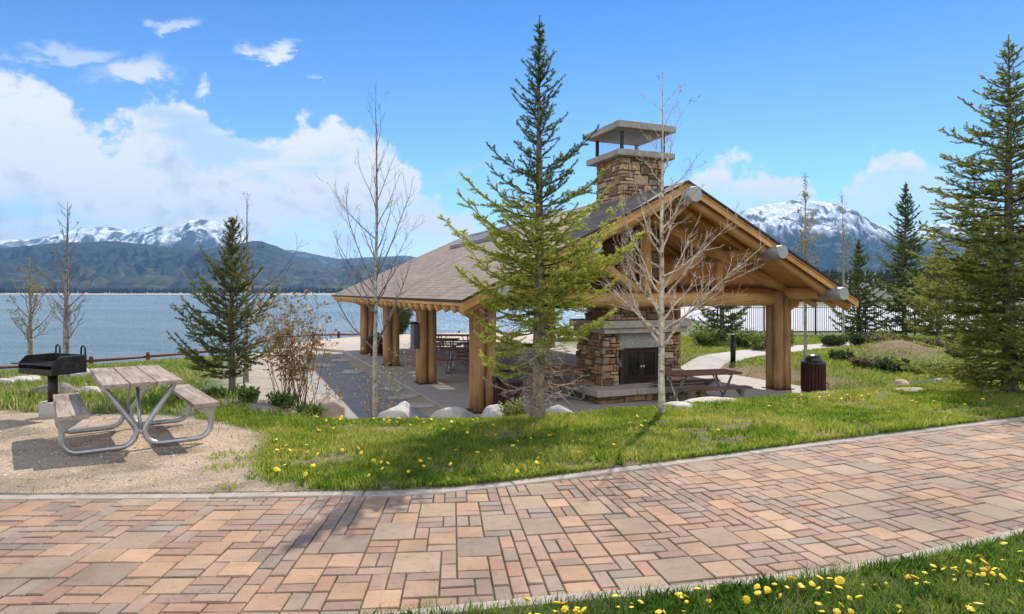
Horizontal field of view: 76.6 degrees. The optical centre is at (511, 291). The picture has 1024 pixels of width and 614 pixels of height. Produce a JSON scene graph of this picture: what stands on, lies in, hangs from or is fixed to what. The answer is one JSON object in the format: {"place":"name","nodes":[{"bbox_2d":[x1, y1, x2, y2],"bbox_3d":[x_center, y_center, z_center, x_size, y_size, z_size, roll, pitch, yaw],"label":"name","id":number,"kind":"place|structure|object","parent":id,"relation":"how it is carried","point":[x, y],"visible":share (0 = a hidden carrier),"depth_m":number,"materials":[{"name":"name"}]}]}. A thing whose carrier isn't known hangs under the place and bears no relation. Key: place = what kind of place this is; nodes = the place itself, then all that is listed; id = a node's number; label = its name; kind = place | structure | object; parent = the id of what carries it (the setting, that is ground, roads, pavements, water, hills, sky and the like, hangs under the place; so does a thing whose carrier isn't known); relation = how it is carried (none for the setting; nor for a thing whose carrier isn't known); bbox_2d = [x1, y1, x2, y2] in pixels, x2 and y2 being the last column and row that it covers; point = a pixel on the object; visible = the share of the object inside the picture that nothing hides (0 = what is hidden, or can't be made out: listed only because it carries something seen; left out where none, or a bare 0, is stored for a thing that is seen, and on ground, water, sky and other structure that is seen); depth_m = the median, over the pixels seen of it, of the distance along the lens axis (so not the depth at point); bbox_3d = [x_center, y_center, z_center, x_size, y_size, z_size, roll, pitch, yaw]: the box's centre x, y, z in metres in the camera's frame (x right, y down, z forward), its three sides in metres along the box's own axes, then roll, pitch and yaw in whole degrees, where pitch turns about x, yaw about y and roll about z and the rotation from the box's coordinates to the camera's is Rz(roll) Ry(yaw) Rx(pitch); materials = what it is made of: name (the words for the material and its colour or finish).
{"place":"outdoors","nodes":[
{"label":"outdoors","id":0,"kind":"place"},
{"bbox_2d":[0,411,320,493],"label":"gravel","id":1,"kind":"structure","parent":0,"point":[155,469],"depth_m":6.85,"materials":[{"name":"beige gravel"}]},
{"bbox_2d":[53,365,219,455],"bbox_3d":[-4.520,1.358,7.740,1.539,0.757,1.835,0,0,-37],"label":"picnic table","id":2,"kind":"object","parent":1,"relation":"on","point":[70,410],"visible":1,"depth_m":7.39,"materials":[{"name":"grey wood"}]},
{"bbox_2d":[0,356,322,418],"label":"grass","id":3,"kind":"structure","parent":0,"point":[178,365],"depth_m":11.65,"materials":[{"name":"green plant"}]},
{"bbox_2d":[0,241,406,291],"bbox_3d":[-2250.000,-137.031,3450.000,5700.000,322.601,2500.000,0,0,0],"label":"hills","id":4,"kind":"structure","parent":0,"point":[117,265],"depth_m":3084.58,"materials":[{"name":"green plant"},{"name":"grass"},{"name":"rock"}]},
{"bbox_2d":[0,219,415,268],"bbox_3d":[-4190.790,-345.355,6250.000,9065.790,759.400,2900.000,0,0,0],"label":"mountains","id":5,"kind":"structure","parent":0,"point":[194,234],"depth_m":6299.40,"materials":[{"name":"white snow"}]},
{"bbox_2d":[0,295,586,369],"bbox_3d":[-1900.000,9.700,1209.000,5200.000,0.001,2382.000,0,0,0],"label":"lake water","id":6,"kind":"structure","parent":0,"point":[115,326],"depth_m":197.45,"materials":[{"name":"blue liquid"}]},
{"bbox_2d":[283,356,429,418],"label":"asphalt path","id":7,"kind":"structure","parent":0,"point":[353,406],"depth_m":17.90,"materials":[{"name":"grey asphalt"}]},
{"bbox_2d":[352,341,410,417],"bbox_3d":[-2.448,1.869,12.107,1.125,1.902,1.356,0,0,-23],"label":"leafy shrub","id":8,"kind":"object","parent":7,"relation":"on","point":[380,397],"visible":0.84,"depth_m":12.12,"materials":[{"name":"green plant"}]},
{"bbox_2d":[270,332,577,351],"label":"lakeside terrace","id":9,"kind":"structure","parent":0,"point":[402,338],"depth_m":36.34,"materials":[{"name":"beige concrete"}]},
{"bbox_2d":[0,420,1023,613],"bbox_3d":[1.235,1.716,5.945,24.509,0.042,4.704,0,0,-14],"label":"paving","id":10,"kind":"structure","parent":0,"point":[857,480],"depth_m":4.58,"materials":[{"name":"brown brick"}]},
{"bbox_2d":[385,578,439,612],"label":"weeds","id":11,"kind":"object","parent":10,"relation":"on","point":[422,600],"visible":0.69,"depth_m":3.54,"materials":[{"name":"green plant"}]},
{"bbox_2d":[1,443,1022,613],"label":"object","id":12,"kind":"object","parent":10,"relation":"on","point":[531,550],"visible":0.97,"depth_m":4.18,"materials":[{"name":"brown stone"}]},
{"bbox_2d":[0,274,1023,613],"bbox_3d":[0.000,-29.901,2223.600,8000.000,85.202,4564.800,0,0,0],"label":"ground","id":13,"kind":"structure","parent":0,"point":[260,378],"depth_m":7.08,"materials":[{"name":"soil"}]},
{"bbox_2d":[0,378,16,383],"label":"boulder","id":14,"kind":"object","parent":13,"relation":"on","point":[4,380],"visible":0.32,"depth_m":14.60,"materials":[{"name":"stone"}]},
{"bbox_2d":[10,375,40,381],"bbox_3d":[-11.411,2.118,15.123,1.044,0.295,0.625,0,0,-6],"label":"boulder","id":15,"kind":"object","parent":13,"relation":"on","point":[34,377],"visible":0.34,"depth_m":15.10,"materials":[{"name":"stone"}]},
{"bbox_2d":[3,257,60,354],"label":"aspen tree","id":16,"kind":"object","parent":13,"relation":"on","point":[29,334],"visible":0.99,"depth_m":17.07,"materials":[{"name":"brown plant"}]},
{"bbox_2d":[11,344,86,418],"bbox_3d":[-6.553,1.332,9.244,1.000,1.117,0.526,0,0,24],"label":"park grill","id":17,"kind":"object","parent":13,"relation":"on","point":[51,366],"visible":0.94,"depth_m":9.19,"materials":[{"name":"metal"}]},
{"bbox_2d":[27,382,87,396],"bbox_3d":[-8.212,1.885,11.869,1.164,0.458,0.642,0,0,-6],"label":"boulder","id":18,"kind":"object","parent":13,"relation":"on","point":[65,386],"visible":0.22,"depth_m":11.72,"materials":[{"name":"grey stone"}]},
{"bbox_2d":[40,202,92,379],"bbox_3d":[-10.696,0.030,15.634,1.157,4.423,0.972,0,0,42],"label":"aspen tree","id":19,"kind":"object","parent":13,"relation":"on","point":[66,325],"visible":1,"depth_m":15.61,"materials":[{"name":"brown plant"}]},
{"bbox_2d":[78,386,100,394],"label":"boulder","id":20,"kind":"object","parent":13,"relation":"on","point":[93,388],"visible":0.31,"depth_m":11.85,"materials":[{"name":"stone"}]},
{"bbox_2d":[0,286,345,293],"bbox_3d":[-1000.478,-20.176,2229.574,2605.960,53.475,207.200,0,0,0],"label":"forest","id":21,"kind":"object","parent":13,"relation":"on","point":[165,290],"visible":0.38,"depth_m":2165.67,"materials":[{"name":"green plant"}]},
{"bbox_2d":[201,385,231,398],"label":"leafy clump","id":22,"kind":"object","parent":13,"relation":"on","point":[212,390],"visible":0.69,"depth_m":11.21,"materials":[{"name":"green plant"}]},
{"bbox_2d":[166,216,284,393],"bbox_3d":[-5.271,0.315,12.061,2.070,3.492,1.484,0,0,-28],"label":"spruce tree","id":23,"kind":"object","parent":13,"relation":"on","point":[233,366],"visible":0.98,"depth_m":12.00,"materials":[{"name":"green plant"}]},
{"bbox_2d":[236,383,260,402],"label":"leafy clump","id":24,"kind":"object","parent":13,"relation":"on","point":[249,393],"visible":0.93,"depth_m":10.91,"materials":[{"name":"green plant"}]},
{"bbox_2d":[192,439,321,491],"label":"weeds","id":25,"kind":"object","parent":13,"relation":"on","point":[231,465],"visible":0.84,"depth_m":6.64,"materials":[{"name":"green plant"}]},
{"bbox_2d":[0,330,520,368],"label":"rail fence","id":26,"kind":"object","parent":13,"relation":"on","point":[147,356],"visible":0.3,"depth_m":29.54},
{"bbox_2d":[235,191,306,382],"bbox_3d":[-5.602,-0.050,14.781,1.794,4.402,0.758,0,0,-29],"label":"aspen tree","id":27,"kind":"object","parent":13,"relation":"on","point":[245,379],"visible":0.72,"depth_m":14.50,"materials":[{"name":"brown plant"}]},
{"bbox_2d":[265,390,298,408],"bbox_3d":[-3.969,1.860,11.196,0.546,0.344,0.424,0,0,20],"label":"leafy clump","id":28,"kind":"object","parent":13,"relation":"on","point":[282,400],"visible":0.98,"depth_m":11.12,"materials":[{"name":"green plant"}]},
{"bbox_2d":[244,280,339,409],"bbox_3d":[-4.028,0.936,11.669,1.472,2.332,1.537,0,0,-38],"label":"leafy shrub","id":29,"kind":"object","parent":13,"relation":"on","point":[289,366],"visible":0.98,"depth_m":11.49,"materials":[{"name":"brown plant"}]},
{"bbox_2d":[291,401,327,417],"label":"leafy clump","id":30,"kind":"object","parent":13,"relation":"on","point":[305,406],"visible":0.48,"depth_m":10.51,"materials":[{"name":"green plant"}]},
{"bbox_2d":[293,360,356,404],"bbox_3d":[-3.220,1.751,11.210,0.826,1.208,0.839,0,0,-42],"label":"leafy shrub","id":31,"kind":"object","parent":13,"relation":"on","point":[342,386],"visible":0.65,"depth_m":11.20,"materials":[{"name":"brown plant"}]},
{"bbox_2d":[311,396,345,418],"bbox_3d":[-3.169,2.194,10.925,0.731,0.849,0.537,0,0,-17],"label":"boulder","id":32,"kind":"object","parent":13,"relation":"on","point":[334,407],"visible":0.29,"depth_m":10.84,"materials":[{"name":"beige stone"}]},
{"bbox_2d":[311,87,427,416],"bbox_3d":[-2.890,-0.664,12.898,2.308,7.160,1.306,0,0,0],"label":"aspen tree","id":33,"kind":"object","parent":13,"relation":"on","point":[375,311],"visible":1,"depth_m":12.88,"materials":[{"name":"grey plant"}]},
{"bbox_2d":[339,356,443,416],"bbox_3d":[-3.748,2.755,19.420,0.640,0.100,16.800,0,0,-23],"label":"gravel strip","id":34,"kind":"object","parent":13,"relation":"on","point":[429,411],"visible":0.32,"depth_m":18.69,"materials":[{"name":"grey gravel"}]},
{"bbox_2d":[343,370,364,372],"bbox_3d":[-5.353,2.683,21.739,0.843,0.073,1.118,0,0,-30],"label":"flagstone","id":35,"kind":"object","parent":34,"relation":"on","point":[347,371],"visible":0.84,"depth_m":21.65,"materials":[{"name":"stone"}]},
{"bbox_2d":[385,386,404,390],"bbox_3d":[-3.260,2.685,17.959,0.568,0.070,0.723,0,0,-7],"label":"flagstone","id":36,"kind":"object","parent":34,"relation":"on","point":[392,388],"visible":0.79,"depth_m":17.78,"materials":[{"name":"stone"}]},
{"bbox_2d":[387,394,421,398],"bbox_3d":[-2.759,2.685,16.585,1.055,0.070,0.654,0,0,-40],"label":"flagstone","id":37,"kind":"object","parent":34,"relation":"on","point":[409,396],"visible":0.88,"depth_m":16.44,"materials":[{"name":"stone"}]},
{"bbox_2d":[409,403,435,407],"bbox_3d":[-2.231,2.686,15.298,0.838,0.062,0.587,0,0,0],"label":"flagstone","id":38,"kind":"object","parent":34,"relation":"on","point":[421,405],"visible":0.68,"depth_m":15.19,"materials":[{"name":"stone"}]},
{"bbox_2d":[380,307,412,333],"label":"evergreen bush","id":39,"kind":"object","parent":13,"relation":"on","point":[406,314],"visible":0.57,"depth_m":41.67,"materials":[{"name":"green plant"}]},
{"bbox_2d":[377,401,418,418],"bbox_3d":[-2.006,2.481,11.185,1.017,1.154,0.610,0,0,-17],"label":"boulder","id":40,"kind":"object","parent":13,"relation":"on","point":[404,409],"visible":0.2,"depth_m":11.06,"materials":[{"name":"stone"}]},
{"bbox_2d":[430,406,472,418],"bbox_3d":[-1.013,2.405,10.988,0.876,0.934,0.575,0,0,1],"label":"boulder","id":41,"kind":"object","parent":13,"relation":"on","point":[455,411],"visible":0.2,"depth_m":10.85,"materials":[{"name":"stone"}]},
{"bbox_2d":[480,404,505,418],"bbox_3d":[-0.250,2.324,10.798,0.607,0.907,0.551,0,0,-17],"label":"boulder","id":42,"kind":"object","parent":13,"relation":"on","point":[492,411],"visible":0.15,"depth_m":10.67,"materials":[{"name":"stone"}]},
{"bbox_2d":[0,416,1023,500],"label":"kerb","id":43,"kind":"structure","parent":13,"relation":"on","point":[267,495],"depth_m":5.57,"materials":[{"name":"concrete"}]},
{"bbox_2d":[497,396,527,416],"bbox_3d":[0.045,1.868,10.101,0.542,0.470,0.415,0,0,-42],"label":"leafy shrub","id":44,"kind":"object","parent":13,"relation":"on","point":[515,411],"visible":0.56,"depth_m":10.06,"materials":[{"name":"green plant"}]},
{"bbox_2d":[436,15,646,419],"bbox_3d":[0.466,-0.988,9.275,2.362,5.981,2.478,0,0,-40],"label":"spruce tree","id":45,"kind":"object","parent":13,"relation":"on","point":[572,276],"visible":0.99,"depth_m":9.23,"materials":[{"name":"green plant"}]},
{"bbox_2d":[545,405,575,413],"bbox_3d":[0.801,2.125,10.599,0.859,0.574,0.531,0,0,-17],"label":"boulder","id":46,"kind":"object","parent":13,"relation":"on","point":[557,408],"visible":0.15,"depth_m":10.45,"materials":[{"name":"stone"}]},
{"bbox_2d":[330,527,1023,613],"bbox_3d":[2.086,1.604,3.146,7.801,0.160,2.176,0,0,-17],"label":"grass","id":47,"kind":"structure","parent":13,"relation":"on","point":[1008,573],"depth_m":3.54,"materials":[{"name":"green plant"}]},
{"bbox_2d":[587,72,766,414],"bbox_3d":[2.283,-0.650,9.715,2.537,5.192,1.941,0,0,0],"label":"aspen tree","id":48,"kind":"object","parent":13,"relation":"on","point":[661,342],"visible":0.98,"depth_m":9.56,"materials":[{"name":"beige plant"}]},
{"bbox_2d":[666,401,692,408],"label":"boulder","id":49,"kind":"object","parent":13,"relation":"on","point":[682,404],"visible":0.38,"depth_m":10.28,"materials":[{"name":"stone"}]},
{"bbox_2d":[375,528,1023,613],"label":"kerb","id":50,"kind":"structure","parent":13,"relation":"on","point":[564,596],"depth_m":3.69,"materials":[{"name":"concrete"}]},
{"bbox_2d":[685,326,723,345],"bbox_3d":[8.880,2.062,29.943,1.425,1.027,1.446,0,0,-32],"label":"bush","id":51,"kind":"object","parent":13,"relation":"on","point":[704,337],"visible":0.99,"depth_m":29.84,"materials":[{"name":"green plant"}]},
{"bbox_2d":[684,396,734,402],"bbox_3d":[3.395,1.896,10.994,1.152,0.201,0.683,0,0,-17],"label":"boulder","id":52,"kind":"object","parent":13,"relation":"on","point":[703,399],"visible":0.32,"depth_m":10.99,"materials":[{"name":"stone"}]},
{"bbox_2d":[689,306,751,341],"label":"spruce tree","id":53,"kind":"object","parent":13,"relation":"on","point":[732,317],"visible":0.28,"depth_m":32.82,"materials":[{"name":"green plant"}]},
{"bbox_2d":[728,328,760,348],"bbox_3d":[10.320,2.073,29.048,1.548,1.006,1.557,0,0,-27],"label":"bush","id":54,"kind":"object","parent":13,"relation":"on","point":[740,335],"visible":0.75,"depth_m":28.77,"materials":[{"name":"green plant"}]},
{"bbox_2d":[743,332,764,349],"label":"bush","id":55,"kind":"object","parent":13,"relation":"on","point":[757,342],"visible":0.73,"depth_m":27.33,"materials":[{"name":"green plant"}]},
{"bbox_2d":[793,172,822,359],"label":"aspen tree","id":56,"kind":"object","parent":13,"relation":"on","point":[804,247],"visible":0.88,"depth_m":22.57,"materials":[{"name":"beige plant"}]},
{"bbox_2d":[818,333,847,346],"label":"bush","id":57,"kind":"object","parent":13,"relation":"on","point":[831,340],"visible":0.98,"depth_m":29.71,"materials":[{"name":"green plant"}]},
{"bbox_2d":[836,576,844,583],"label":"dandelion","id":58,"kind":"object","parent":13,"relation":"on","point":[840,579],"visible":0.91,"depth_m":3.57,"materials":[{"name":"yellow plant"}]},
{"bbox_2d":[827,349,855,360],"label":"bush","id":59,"kind":"object","parent":13,"relation":"on","point":[836,354],"visible":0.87,"depth_m":23.78,"materials":[{"name":"green plant"}]},
{"bbox_2d":[836,194,853,335],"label":"aspen tree","id":60,"kind":"object","parent":13,"relation":"on","point":[843,278],"visible":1,"depth_m":30.98,"materials":[{"name":"beige plant"}]},
{"bbox_2d":[845,331,873,344],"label":"bush","id":61,"kind":"object","parent":13,"relation":"on","point":[857,338],"visible":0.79,"depth_m":29.79,"materials":[{"name":"green plant"}]},
{"bbox_2d":[828,239,892,335],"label":"spruce tree","id":62,"kind":"object","parent":13,"relation":"on","point":[859,322],"visible":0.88,"depth_m":35.76,"materials":[{"name":"green plant"}]},
{"bbox_2d":[845,352,882,367],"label":"bush","id":63,"kind":"object","parent":13,"relation":"on","point":[867,361],"visible":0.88,"depth_m":21.85,"materials":[{"name":"green plant"}]},
{"bbox_2d":[717,303,1023,334],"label":"picket fence","id":64,"kind":"object","parent":13,"relation":"on","point":[816,331],"visible":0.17,"depth_m":37.56,"materials":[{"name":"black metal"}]},
{"bbox_2d":[864,333,896,342],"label":"bush","id":65,"kind":"object","parent":13,"relation":"on","point":[875,337],"visible":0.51,"depth_m":26.35,"materials":[{"name":"green plant"}]},
{"bbox_2d":[868,328,905,339],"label":"bush","id":66,"kind":"object","parent":13,"relation":"on","point":[885,332],"visible":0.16,"depth_m":30.64,"materials":[{"name":"green plant"}]},
{"bbox_2d":[872,356,911,372],"bbox_3d":[12.299,2.393,20.982,1.124,0.628,1.249,0,0,37],"label":"bush","id":67,"kind":"object","parent":13,"relation":"on","point":[887,363],"visible":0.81,"depth_m":20.77,"materials":[{"name":"green plant"}]},
{"bbox_2d":[853,182,937,337],"bbox_3d":[21.561,-1.611,34.975,4.296,8.653,4.088,0,0,-21],"label":"spruce tree","id":68,"kind":"object","parent":13,"relation":"on","point":[904,256],"visible":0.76,"depth_m":34.84,"materials":[{"name":"green plant"}]},
{"bbox_2d":[890,379,909,386],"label":"boulder","id":69,"kind":"object","parent":13,"relation":"on","point":[900,381],"visible":0.53,"depth_m":17.31,"materials":[{"name":"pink stone"}]},
{"bbox_2d":[895,387,922,392],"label":"boulder","id":70,"kind":"object","parent":13,"relation":"on","point":[908,388],"visible":0.41,"depth_m":11.96,"materials":[{"name":"beige stone"}]},
{"bbox_2d":[817,267,1016,280],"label":"forest","id":71,"kind":"object","parent":13,"relation":"on","point":[834,273],"visible":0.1,"depth_m":493.69,"materials":[{"name":"green plant"}]},
{"bbox_2d":[827,273,1022,292],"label":"forest","id":72,"kind":"object","parent":13,"relation":"on","point":[886,279],"visible":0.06,"depth_m":250.87,"materials":[{"name":"green plant"}]},
{"bbox_2d":[909,360,950,374],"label":"bush","id":73,"kind":"object","parent":13,"relation":"on","point":[932,365],"visible":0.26,"depth_m":19.89,"materials":[{"name":"green plant"}]},
{"bbox_2d":[913,337,948,347],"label":"bush","id":74,"kind":"object","parent":13,"relation":"on","point":[933,341],"visible":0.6,"depth_m":25.76,"materials":[{"name":"green plant"}]},
{"bbox_2d":[894,247,969,341],"bbox_3d":[19.124,0.292,29.221,3.378,4.648,2.974,0,0,-41],"label":"spruce tree","id":75,"kind":"object","parent":13,"relation":"on","point":[936,325],"visible":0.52,"depth_m":28.98,"materials":[{"name":"green plant"}]},
{"bbox_2d":[891,34,1023,392],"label":"spruce tree","id":76,"kind":"object","parent":13,"relation":"on","point":[1007,369],"visible":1,"depth_m":11.34,"materials":[{"name":"green plant"}]},
{"bbox_2d":[943,345,984,357],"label":"bush","id":77,"kind":"object","parent":13,"relation":"on","point":[950,352],"visible":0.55,"depth_m":23.86,"materials":[{"name":"green plant"}]},
{"bbox_2d":[966,286,1021,335],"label":"spruce tree","id":78,"kind":"object","parent":13,"relation":"on","point":[998,302],"visible":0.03,"depth_m":32.90,"materials":[{"name":"green plant"}]},
{"bbox_2d":[0,0,1023,258],"label":"sky","id":79,"kind":"structure","parent":0,"point":[130,114],"materials":[{"name":"blue"}]},
{"bbox_2d":[28,378,1023,491],"bbox_3d":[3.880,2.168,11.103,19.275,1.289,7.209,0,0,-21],"label":"grass","id":80,"kind":"structure","parent":0,"point":[906,405],"depth_m":8.03,"materials":[{"name":"green plant"}]},
{"bbox_2d":[334,339,813,417],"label":"pavilion floor","id":81,"kind":"structure","parent":0,"point":[451,389],"depth_m":19.27,"materials":[{"name":"concrete"}]},
{"bbox_2d":[368,332,382,354],"bbox_3d":[-5.726,2.160,27.154,0.629,0.968,0.629,0,0,0],"label":"litter bin","id":82,"kind":"object","parent":81,"relation":"on","point":[379,348],"visible":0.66,"depth_m":26.94,"materials":[{"name":"black plastic"}]},
{"bbox_2d":[409,338,460,354],"bbox_3d":[-3.088,2.291,26.413,1.835,0.757,1.539,0,0,5],"label":"picnic table","id":83,"kind":"object","parent":81,"relation":"on","point":[452,345],"visible":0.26,"depth_m":26.39,"materials":[{"name":"brown wood"}]},
{"bbox_2d":[436,334,468,352],"bbox_3d":[-2.565,2.291,28.797,1.835,0.757,1.539,0,0,5],"label":"picnic table","id":84,"kind":"object","parent":81,"relation":"on","point":[443,342],"visible":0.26,"depth_m":28.50,"materials":[{"name":"brown wood"}]},
{"bbox_2d":[437,348,498,372],"bbox_3d":[-1.441,2.291,21.682,1.835,0.757,1.539,0,0,5],"label":"picnic table","id":85,"kind":"object","parent":81,"relation":"on","point":[451,357],"visible":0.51,"depth_m":21.44,"materials":[{"name":"brown wood"}]},
{"bbox_2d":[455,342,506,364],"bbox_3d":[-1.087,2.291,24.213,1.835,0.757,1.539,0,0,5],"label":"picnic table","id":86,"kind":"object","parent":81,"relation":"on","point":[500,359],"visible":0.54,"depth_m":23.93,"materials":[{"name":"brown wood"}]},
{"bbox_2d":[492,369,522,413],"bbox_3d":[-0.097,2.147,14.143,0.672,0.993,0.639,0,0,0],"label":"litter bin","id":87,"kind":"object","parent":81,"relation":"on","point":[513,382],"visible":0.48,"depth_m":13.90,"materials":[{"name":"black plastic"}]},
{"bbox_2d":[517,365,593,403],"bbox_3d":[0.841,2.291,16.079,1.835,0.757,1.539,0,0,-29],"label":"picnic table","id":88,"kind":"object","parent":81,"relation":"on","point":[574,369],"visible":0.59,"depth_m":15.93,"materials":[{"name":"brown wood"}]},
{"bbox_2d":[332,180,859,413],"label":"picnic pavilion","id":89,"kind":"structure","parent":81,"relation":"on","point":[782,282],"depth_m":16.83,"materials":[{"name":"brown wood"}]},
{"bbox_2d":[409,321,418,348],"bbox_3d":[-2.816,1.257,18.667,0.190,0.787,0.260,0,0,-43],"label":"utility box","id":90,"kind":"object","parent":89,"relation":"attached to","point":[413,335],"visible":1,"depth_m":18.60,"materials":[{"name":"black metal"}]},
{"bbox_2d":[410,326,413,347],"bbox_3d":[-2.870,1.290,18.618,0.014,0.620,0.160,0,0,-43],"label":"door panel","id":91,"kind":"structure","parent":90,"relation":"in","point":[411,327],"depth_m":18.59,"materials":[{"name":"grey metal"}]},
{"bbox_2d":[548,120,714,403],"bbox_3d":[3.066,-0.785,17.006,3.440,6.910,2.660,0,0,-23],"label":"stone fireplace","id":92,"kind":"object","parent":81,"relation":"on","point":[618,361],"visible":0.48,"depth_m":16.42,"materials":[{"name":"stone"}]},
{"bbox_2d":[626,350,641,379],"bbox_3d":[3.078,1.850,16.392,0.469,0.726,0.096,0,0,-23],"label":"glass door","id":93,"kind":"structure","parent":92,"relation":"in","point":[633,365],"depth_m":16.42,"materials":[{"name":"black glass"}]},
{"bbox_2d":[641,349,656,378],"bbox_3d":[3.521,1.850,16.580,0.469,0.726,0.096,0,0,-23],"label":"glass door","id":94,"kind":"structure","parent":92,"relation":"in","point":[648,357],"depth_m":16.59,"materials":[{"name":"black glass"}]},
{"bbox_2d":[650,369,752,401],"bbox_3d":[4.491,2.291,15.509,1.835,0.757,1.539,0,0,-17],"label":"picnic table","id":95,"kind":"object","parent":81,"relation":"on","point":[691,392],"visible":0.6,"depth_m":15.34,"materials":[{"name":"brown wood"}]},
{"bbox_2d":[800,354,825,391],"bbox_3d":[8.092,2.160,17.422,0.629,0.968,0.629,0,0,0],"label":"litter bin","id":96,"kind":"object","parent":81,"relation":"on","point":[812,372],"visible":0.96,"depth_m":17.19,"materials":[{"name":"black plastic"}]},
{"bbox_2d":[683,341,958,368],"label":"concrete path","id":97,"kind":"structure","parent":0,"point":[715,361],"depth_m":24.83,"materials":[{"name":"beige concrete"}]},
{"bbox_2d":[729,334,735,361],"bbox_3d":[8.111,2.065,23.800,0.277,1.000,0.277,0,0,0],"label":"bollard light","id":98,"kind":"object","parent":97,"relation":"on","point":[732,347],"visible":1,"depth_m":23.73,"materials":[{"name":"black metal"}]},
{"bbox_2d":[681,334,1022,390],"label":"grass","id":99,"kind":"structure","parent":0,"point":[822,352],"depth_m":23.78,"materials":[{"name":"green plant"}]},
{"bbox_2d":[681,306,1022,332],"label":"parking lot","id":100,"kind":"structure","parent":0,"point":[758,319],"depth_m":60.69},
{"bbox_2d":[739,200,1021,273],"bbox_3d":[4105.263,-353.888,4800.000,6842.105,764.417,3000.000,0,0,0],"label":"mountains","id":101,"kind":"structure","parent":0,"point":[782,223],"depth_m":4620.37,"materials":[{"name":"white snow"}]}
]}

